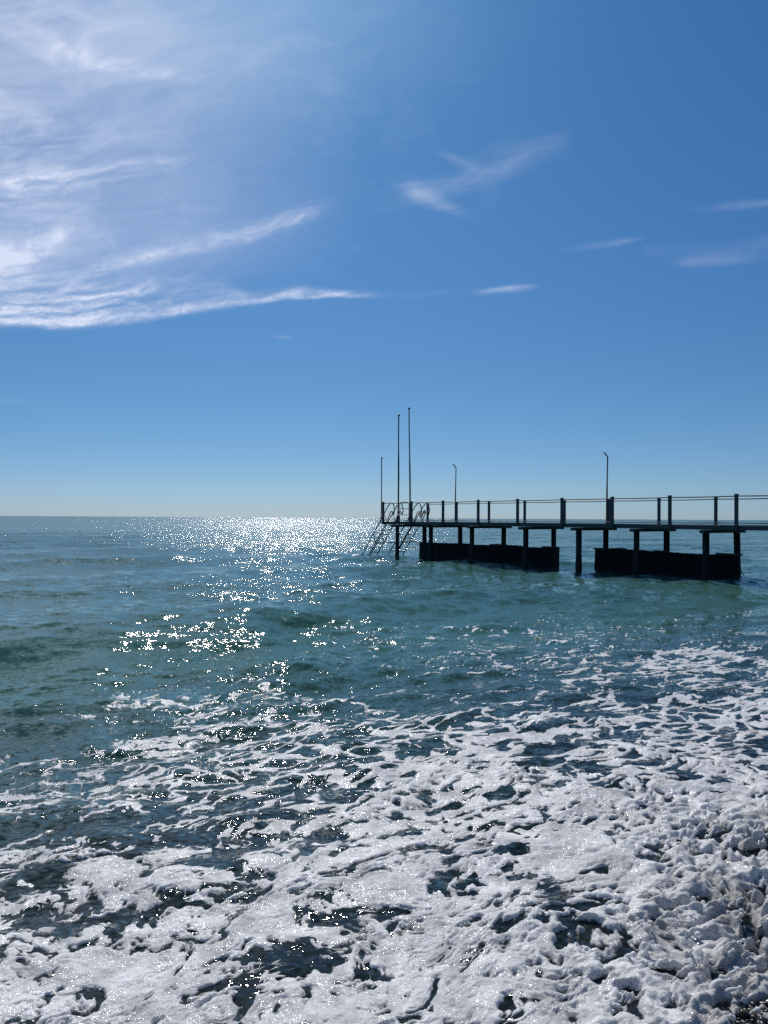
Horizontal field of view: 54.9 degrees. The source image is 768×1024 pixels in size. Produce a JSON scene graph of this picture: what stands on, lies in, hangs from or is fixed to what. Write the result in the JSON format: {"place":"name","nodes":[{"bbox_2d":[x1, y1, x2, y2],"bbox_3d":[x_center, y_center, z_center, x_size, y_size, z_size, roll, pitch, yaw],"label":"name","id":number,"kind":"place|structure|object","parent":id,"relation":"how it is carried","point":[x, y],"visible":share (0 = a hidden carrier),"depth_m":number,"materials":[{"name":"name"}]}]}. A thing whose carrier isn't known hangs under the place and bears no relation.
{"place":"outdoors","nodes":[
{"label":"outdoors","id":0,"kind":"place"},
{"bbox_2d":[0,0,342,326],"bbox_3d":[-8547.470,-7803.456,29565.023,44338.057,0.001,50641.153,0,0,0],"label":"cloud","id":1,"kind":"structure","parent":0,"point":[83,52],"depth_m":17164.24,"materials":[{"name":"white"}]},
{"bbox_2d":[0,516,767,1023],"bbox_3d":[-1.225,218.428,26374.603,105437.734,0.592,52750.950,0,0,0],"label":"sea water","id":2,"kind":"structure","parent":0,"point":[162,606],"depth_m":9.94,"materials":[{"name":"teal liquid"}]},
{"bbox_2d":[0,601,767,1023],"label":"sea foam","id":3,"kind":"object","parent":2,"relation":"on","point":[124,981],"visible":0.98,"depth_m":4.17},
{"bbox_2d":[624,794,767,1020],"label":"foam spatter","id":4,"kind":"object","parent":3,"relation":"on","point":[720,980],"visible":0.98,"depth_m":3.70,"materials":[{"name":"white liquid"}]},
{"bbox_2d":[0,0,767,519],"label":"sky","id":5,"kind":"structure","parent":0,"point":[540,226],"materials":[{"name":"blue"}]},
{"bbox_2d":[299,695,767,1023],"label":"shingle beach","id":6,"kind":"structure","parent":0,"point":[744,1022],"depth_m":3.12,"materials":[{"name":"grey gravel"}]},
{"bbox_2d":[382,494,767,579],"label":"pier","id":7,"kind":"structure","parent":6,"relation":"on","point":[736,529],"depth_m":30.29,"materials":[{"name":"grey paint"}]},
{"bbox_2d":[380,457,382,523],"bbox_3d":[-0.134,-1.168,39.965,0.098,3.632,0.078,0,0,0],"label":"flagpole","id":8,"kind":"object","parent":7,"relation":"attached to","point":[381,489],"visible":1,"depth_m":39.94,"materials":[{"name":"grey metal"}]},
{"bbox_2d":[362,502,403,555],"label":"swimming ladder","id":9,"kind":"object","parent":7,"relation":"attached to","point":[380,534],"visible":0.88,"depth_m":40.84,"materials":[{"name":"metal"}]},
{"bbox_2d":[396,414,399,521],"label":"flagpole","id":10,"kind":"object","parent":7,"relation":"on","point":[398,518],"visible":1,"depth_m":40.59,"materials":[{"name":"grey metal"}]},
{"bbox_2d":[388,503,429,554],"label":"swimming ladder","id":11,"kind":"object","parent":7,"relation":"attached to","point":[403,540],"visible":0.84,"depth_m":42.03,"materials":[{"name":"metal"}]},
{"bbox_2d":[408,407,410,521],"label":"flagpole","id":12,"kind":"object","parent":7,"relation":"on","point":[409,467],"visible":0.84,"depth_m":41.12,"materials":[{"name":"grey metal"}]},
{"bbox_2d":[452,464,455,517],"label":"lamp pole","id":13,"kind":"object","parent":7,"relation":"attached to","point":[455,483],"visible":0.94,"depth_m":40.06,"materials":[{"name":"grey metal"}]},
{"bbox_2d":[419,542,559,567],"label":"wave wall","id":14,"kind":"structure","parent":7,"relation":"attached to","point":[546,556],"depth_m":35.97,"materials":[{"name":"concrete"}]},
{"bbox_2d":[603,452,607,523],"bbox_3d":[9.729,-1.007,32.355,0.248,3.254,0.156,1,-1,-25],"label":"lamp pole","id":15,"kind":"object","parent":7,"relation":"attached to","point":[606,487],"visible":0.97,"depth_m":32.38,"materials":[{"name":"grey metal"}]},
{"bbox_2d":[593,548,736,577],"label":"wave wall","id":16,"kind":"structure","parent":7,"relation":"attached to","point":[651,562],"depth_m":28.85,"materials":[{"name":"concrete"}]},
{"bbox_2d":[715,553,742,555],"bbox_3d":[12.474,1.529,26.747,0.180,0.070,0.920,1,-1,-38],"label":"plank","id":17,"kind":"object","parent":16,"relation":"on","point":[733,554],"visible":1,"depth_m":26.63,"materials":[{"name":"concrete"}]},
{"bbox_2d":[726,998,767,1023],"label":"beach pebbles","id":18,"kind":"object","parent":6,"relation":"on","point":[745,1011],"visible":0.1,"depth_m":3.15,"materials":[{"name":"grey gravel"}]}
]}

